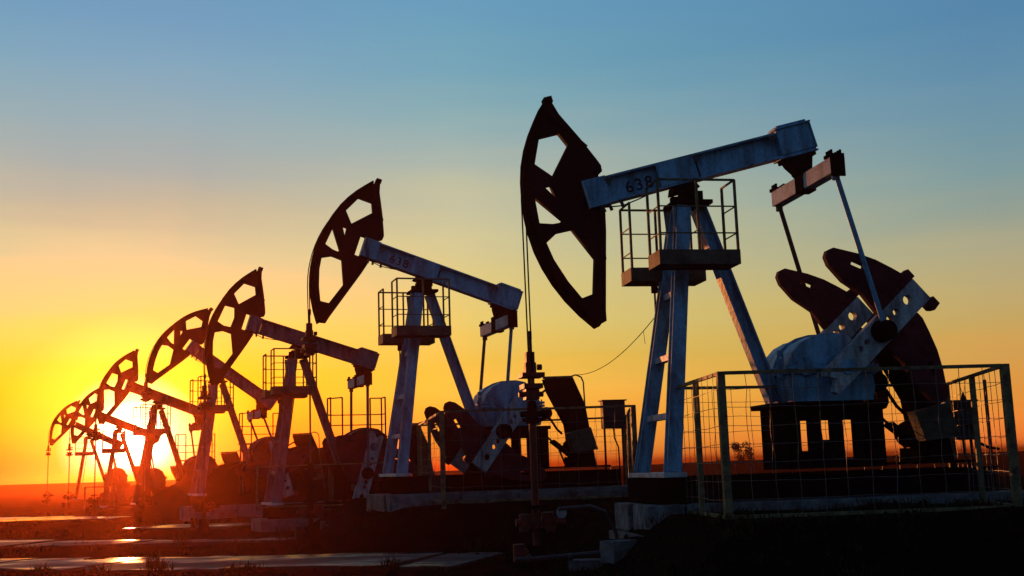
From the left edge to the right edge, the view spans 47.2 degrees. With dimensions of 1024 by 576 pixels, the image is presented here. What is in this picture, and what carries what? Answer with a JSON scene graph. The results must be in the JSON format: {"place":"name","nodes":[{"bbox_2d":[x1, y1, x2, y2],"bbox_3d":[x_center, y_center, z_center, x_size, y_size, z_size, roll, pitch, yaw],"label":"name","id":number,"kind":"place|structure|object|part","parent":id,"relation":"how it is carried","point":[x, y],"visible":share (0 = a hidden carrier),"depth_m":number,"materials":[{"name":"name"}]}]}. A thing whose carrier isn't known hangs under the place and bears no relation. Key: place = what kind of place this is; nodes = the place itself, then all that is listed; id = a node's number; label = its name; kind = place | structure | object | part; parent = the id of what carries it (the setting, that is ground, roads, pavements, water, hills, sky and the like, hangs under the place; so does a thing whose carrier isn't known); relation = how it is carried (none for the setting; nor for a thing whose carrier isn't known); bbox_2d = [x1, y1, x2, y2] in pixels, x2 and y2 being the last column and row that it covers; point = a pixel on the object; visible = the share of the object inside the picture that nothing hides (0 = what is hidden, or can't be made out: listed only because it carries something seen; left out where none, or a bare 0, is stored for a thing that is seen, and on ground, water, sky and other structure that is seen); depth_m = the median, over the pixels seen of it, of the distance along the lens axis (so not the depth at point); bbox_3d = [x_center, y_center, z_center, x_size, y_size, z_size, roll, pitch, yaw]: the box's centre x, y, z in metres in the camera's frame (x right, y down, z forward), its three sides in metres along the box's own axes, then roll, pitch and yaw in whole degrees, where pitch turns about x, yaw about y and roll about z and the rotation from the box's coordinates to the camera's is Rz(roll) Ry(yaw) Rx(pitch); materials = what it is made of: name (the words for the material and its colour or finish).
{"place":"outdoors","nodes":[
{"label":"outdoors","id":0,"kind":"place"},
{"bbox_2d":[0,516,133,523],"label":"water","id":1,"kind":"structure","parent":0,"point":[3,520],"depth_m":52.41,"materials":[{"name":"orange liquid"}]},
{"bbox_2d":[0,537,303,548],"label":"concrete road","id":2,"kind":"structure","parent":0,"point":[102,543],"depth_m":30.81,"materials":[{"name":"grey concrete"}]},
{"bbox_2d":[122,523,250,530],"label":"water","id":3,"kind":"structure","parent":0,"point":[224,526],"depth_m":39.36,"materials":[{"name":"orange liquid"}]},
{"bbox_2d":[0,552,503,573],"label":"concrete road","id":4,"kind":"structure","parent":0,"point":[446,562],"depth_m":22.26,"materials":[{"name":"grey concrete"}]},
{"bbox_2d":[0,447,1023,575],"bbox_3d":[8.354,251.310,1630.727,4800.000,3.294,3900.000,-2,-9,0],"label":"ground","id":5,"kind":"structure","parent":0,"point":[959,544],"depth_m":22.13,"materials":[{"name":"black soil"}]},
{"bbox_2d":[41,492,53,505],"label":"wellhead","id":6,"kind":"object","parent":5,"relation":"on","point":[46,501],"visible":0.96,"depth_m":91.21,"materials":[{"name":"metal"}]},
{"bbox_2d":[61,492,76,509],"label":"wellhead","id":7,"kind":"object","parent":5,"relation":"on","point":[67,506],"visible":0.92,"depth_m":74.03,"materials":[{"name":"metal"}]},
{"bbox_2d":[85,494,104,515],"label":"wellhead","id":8,"kind":"object","parent":5,"relation":"on","point":[93,510],"visible":0.98,"depth_m":56.88,"materials":[{"name":"metal"}]},
{"bbox_2d":[84,486,115,509],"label":"guard fence","id":9,"kind":"object","parent":5,"relation":"on","point":[113,507],"visible":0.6,"depth_m":74.32,"materials":[{"name":"metal"}]},
{"bbox_2d":[134,491,156,522],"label":"wellhead","id":10,"kind":"object","parent":5,"relation":"on","point":[143,515],"visible":0.96,"depth_m":47.60,"materials":[{"name":"metal"}]},
{"bbox_2d":[191,497,220,532],"bbox_3d":[-9.563,7.128,36.543,0.896,1.160,0.340,1,-9,-20],"label":"wellhead","id":11,"kind":"object","parent":5,"relation":"on","point":[203,506],"visible":0.98,"depth_m":36.43,"materials":[{"name":"metal"}]},
{"bbox_2d":[179,501,324,521],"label":"foundation","id":12,"kind":"object","parent":5,"relation":"on","point":[187,513],"visible":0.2,"depth_m":48.02,"materials":[{"name":"concrete"}]},
{"bbox_2d":[140,307,331,505],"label":"pumpjack","id":13,"kind":"object","parent":12,"relation":"on","point":[257,452],"visible":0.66,"depth_m":49.50,"materials":[{"name":"red paint"}]},
{"bbox_2d":[251,518,319,531],"bbox_3d":[-4.904,7.636,38.035,6.700,0.534,2.570,1,-9,-20],"label":"foundation","id":14,"kind":"object","parent":5,"relation":"on","point":[263,525],"visible":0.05,"depth_m":36.27,"materials":[{"name":"concrete"}]},
{"bbox_2d":[197,266,434,518],"bbox_3d":[-6.185,3.406,38.719,8.220,8.096,3.390,1,-9,-20],"label":"pumpjack","id":15,"kind":"object","parent":14,"relation":"on","point":[366,444],"visible":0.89,"depth_m":37.81,"materials":[{"name":"red paint"}]},
{"bbox_2d":[294,463,330,543],"bbox_3d":[-4.907,5.348,28.850,0.897,2.066,0.340,1,-9,-18],"label":"wellhead","id":16,"kind":"object","parent":5,"relation":"on","point":[309,532],"visible":0.98,"depth_m":28.73,"materials":[{"name":"metal"}]},
{"bbox_2d":[256,462,383,511],"bbox_3d":[-5.928,6.166,36.285,4.120,1.404,0.427,-2,-9,1],"label":"guard fence","id":17,"kind":"object","parent":5,"relation":"on","point":[257,467],"visible":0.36,"depth_m":36.38,"materials":[{"name":"grey metal"}]},
{"bbox_2d":[320,521,326,528],"bbox_3d":[-4.218,6.730,33.044,2.506,0.450,0.208,-3,-9,10],"label":"flow pipe","id":18,"kind":"object","parent":5,"relation":"on","point":[322,523],"visible":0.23,"depth_m":33.24,"materials":[{"name":"metal"}]},
{"bbox_2d":[386,493,450,511],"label":"concrete block","id":19,"kind":"structure","parent":5,"relation":"on","point":[395,502],"depth_m":28.02,"materials":[{"name":"grey concrete"}]},
{"bbox_2d":[367,485,627,511],"bbox_3d":[-0.195,5.490,30.190,6.700,0.570,2.570,1,-9,-18],"label":"foundation","id":20,"kind":"object","parent":5,"relation":"on","point":[376,501],"visible":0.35,"depth_m":29.28,"materials":[{"name":"concrete"}]},
{"bbox_2d":[301,178,621,493],"bbox_3d":[-1.389,1.191,30.660,8.220,8.126,2.820,1,-9,-18],"label":"pumpjack","id":21,"kind":"object","parent":20,"relation":"on","point":[410,336],"visible":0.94,"depth_m":30.18,"materials":[{"name":"red paint"}]},
{"bbox_2d":[598,399,626,484],"bbox_3d":[2.764,4.301,31.600,0.700,2.550,0.400,0,-9,-11],"label":"control cabinet","id":22,"kind":"object","parent":20,"relation":"on","point":[610,417],"visible":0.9,"depth_m":31.58,"materials":[{"name":"black metal"}]},
{"bbox_3d":[2.765,3.412,31.585,0.560,0.680,0.023,0,-9,-11],"label":"door","id":23,"kind":"part","parent":22,"relation":"part of","materials":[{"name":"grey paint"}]},
{"bbox_2d":[2,481,1017,575],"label":"rubble","id":24,"kind":"object","parent":5,"relation":"on","point":[671,566],"visible":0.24,"depth_m":19.01,"materials":[{"name":"black stone"}]},
{"bbox_2d":[417,405,636,508],"bbox_3d":[0.239,4.252,29.245,5.821,2.134,7.421,-2,-9,0],"label":"guard fence","id":25,"kind":"object","parent":5,"relation":"on","point":[631,433],"visible":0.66,"depth_m":25.91,"materials":[{"name":"grey metal"}]},
{"bbox_2d":[513,401,567,571],"bbox_3d":[0.447,3.321,19.469,0.930,2.884,0.340,0,-9,-10],"label":"wellhead","id":26,"kind":"object","parent":5,"relation":"on","point":[546,522],"visible":0.99,"depth_m":19.33,"materials":[{"name":"metal"}]},
{"bbox_2d":[514,550,599,561],"bbox_3d":[1.392,4.196,18.535,2.710,0.204,0.195,-1,-9,-3],"label":"flow pipe","id":27,"kind":"object","parent":5,"relation":"on","point":[530,558],"visible":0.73,"depth_m":18.49,"materials":[{"name":"metal"}]},
{"bbox_2d":[568,558,605,571],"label":"concrete block","id":28,"kind":"structure","parent":5,"relation":"on","point":[590,563],"depth_m":18.78,"materials":[{"name":"grey concrete"}]},
{"bbox_2d":[558,504,618,539],"bbox_3d":[1.301,4.059,19.406,1.095,0.936,0.116,1,-9,-18],"label":"flow pipe","id":29,"kind":"object","parent":5,"relation":"on","point":[606,515],"visible":0.84,"depth_m":19.45,"materials":[{"name":"metal"}]},
{"bbox_2d":[599,539,637,563],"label":"concrete block","id":30,"kind":"structure","parent":5,"relation":"on","point":[609,550],"depth_m":18.31,"materials":[{"name":"grey concrete"}]},
{"bbox_2d":[609,530,643,538],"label":"concrete block","id":31,"kind":"structure","parent":5,"relation":"on","point":[622,533],"depth_m":19.75,"materials":[{"name":"grey concrete"}]},
{"bbox_2d":[614,502,648,529],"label":"concrete block","id":32,"kind":"structure","parent":31,"relation":"on","point":[624,520],"depth_m":20.05,"materials":[{"name":"grey concrete"}]},
{"bbox_2d":[627,476,722,503],"bbox_3d":[2.746,3.419,19.860,1.100,0.410,1.900,0,-9,-10],"label":"support frame","id":33,"kind":"object","parent":32,"relation":"on","point":[659,490],"visible":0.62,"depth_m":18.98,"materials":[{"name":"metal"}]},
{"bbox_2d":[633,504,684,529],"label":"concrete block","id":34,"kind":"structure","parent":31,"relation":"on","point":[640,511],"depth_m":18.72,"materials":[{"name":"grey concrete"}]},
{"bbox_2d":[684,502,721,512],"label":"concrete block","id":35,"kind":"structure","parent":31,"relation":"on","point":[715,505],"depth_m":18.83,"materials":[{"name":"grey concrete"}]},
{"bbox_2d":[715,459,734,470],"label":"bush","id":36,"kind":"object","parent":5,"relation":"on","point":[719,466],"visible":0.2,"depth_m":119.25,"materials":[{"name":"black plant"}]},
{"bbox_2d":[731,440,754,473],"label":"tree","id":37,"kind":"object","parent":5,"relation":"on","point":[745,454],"visible":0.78,"depth_m":116.57,"materials":[{"name":"black plant"}]},
{"bbox_2d":[678,364,1022,519],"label":"guard fence","id":38,"kind":"object","parent":5,"relation":"on","point":[721,387],"visible":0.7,"depth_m":16.86,"materials":[{"name":"black metal"}]},
{"bbox_2d":[957,377,970,424],"bbox_3d":[7.638,1.909,19.802,0.260,0.801,0.013,0,-9,-14],"label":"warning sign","id":39,"kind":"object","parent":38,"relation":"hanging from","point":[963,404],"visible":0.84,"depth_m":19.77,"materials":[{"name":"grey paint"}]},
{"bbox_2d":[717,490,1023,510],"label":"foundation","id":40,"kind":"object","parent":5,"relation":"on","point":[794,504],"visible":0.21,"depth_m":19.17,"materials":[{"name":"concrete"}]},
{"bbox_2d":[517,96,999,500],"bbox_3d":[4.104,0.124,20.627,8.220,7.063,2.820,0,-9,-10],"label":"pumpjack","id":41,"kind":"object","parent":40,"relation":"on","point":[580,199],"visible":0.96,"depth_m":20.17,"materials":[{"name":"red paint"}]},
{"bbox_2d":[576,318,653,374],"bbox_3d":[2.167,1.531,26.370,0.032,0.386,10.990,-1,-9,-5],"label":"hanging cable","id":42,"kind":"object","parent":41,"relation":"hanging from","point":[623,351],"visible":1,"depth_m":24.14,"materials":[{"name":"metal"}]},
{"bbox_2d":[965,424,999,449],"bbox_3d":[8.317,2.632,20.699,0.559,0.487,0.049,-2,-9,0],"label":"hose","id":43,"kind":"object","parent":41,"relation":"attached to","point":[987,446],"visible":0.65,"depth_m":20.66,"materials":[{"name":"rubber"}]},
{"bbox_2d":[942,399,977,466],"bbox_3d":[8.353,2.972,21.658,0.530,1.781,0.400,-1,-9,-6],"label":"control cabinet","id":44,"kind":"object","parent":40,"relation":"on","point":[966,428],"visible":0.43,"depth_m":21.59,"materials":[{"name":"black metal"}]},
{"bbox_3d":[8.351,2.444,21.585,0.390,0.640,0.023,-1,-9,-6],"label":"door","id":45,"kind":"part","parent":44,"relation":"part of","materials":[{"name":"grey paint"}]},
{"bbox_2d":[982,380,993,465],"bbox_3d":[8.848,2.797,21.683,0.065,2.200,0.065,-6,-9,22],"label":"pole","id":46,"kind":"object","parent":5,"relation":"on","point":[989,430],"visible":0.46,"depth_m":21.70,"materials":[{"name":"grey metal"}]},
{"bbox_2d":[0,0,1023,484],"label":"sky","id":47,"kind":"structure","parent":0,"point":[155,155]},
{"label":"foundation","id":48,"kind":"object","parent":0,"visible":0},
{"bbox_2d":[91,349,239,506],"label":"pumpjack","id":49,"kind":"object","parent":48,"relation":"on","point":[161,399],"visible":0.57,"depth_m":58.75,"materials":[{"name":"red paint"}]},
{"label":"foundation","id":50,"kind":"object","parent":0,"visible":0},
{"bbox_2d":[66,389,180,508],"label":"pumpjack","id":51,"kind":"object","parent":50,"relation":"on","point":[157,481],"visible":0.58,"depth_m":75.30,"materials":[{"name":"red paint"}]},
{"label":"foundation","id":52,"kind":"object","parent":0,"visible":0},
{"bbox_2d":[45,400,139,504],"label":"pumpjack","id":53,"kind":"object","parent":52,"relation":"on","point":[125,490],"visible":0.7,"depth_m":92.51,"materials":[{"name":"red paint"}]}
]}

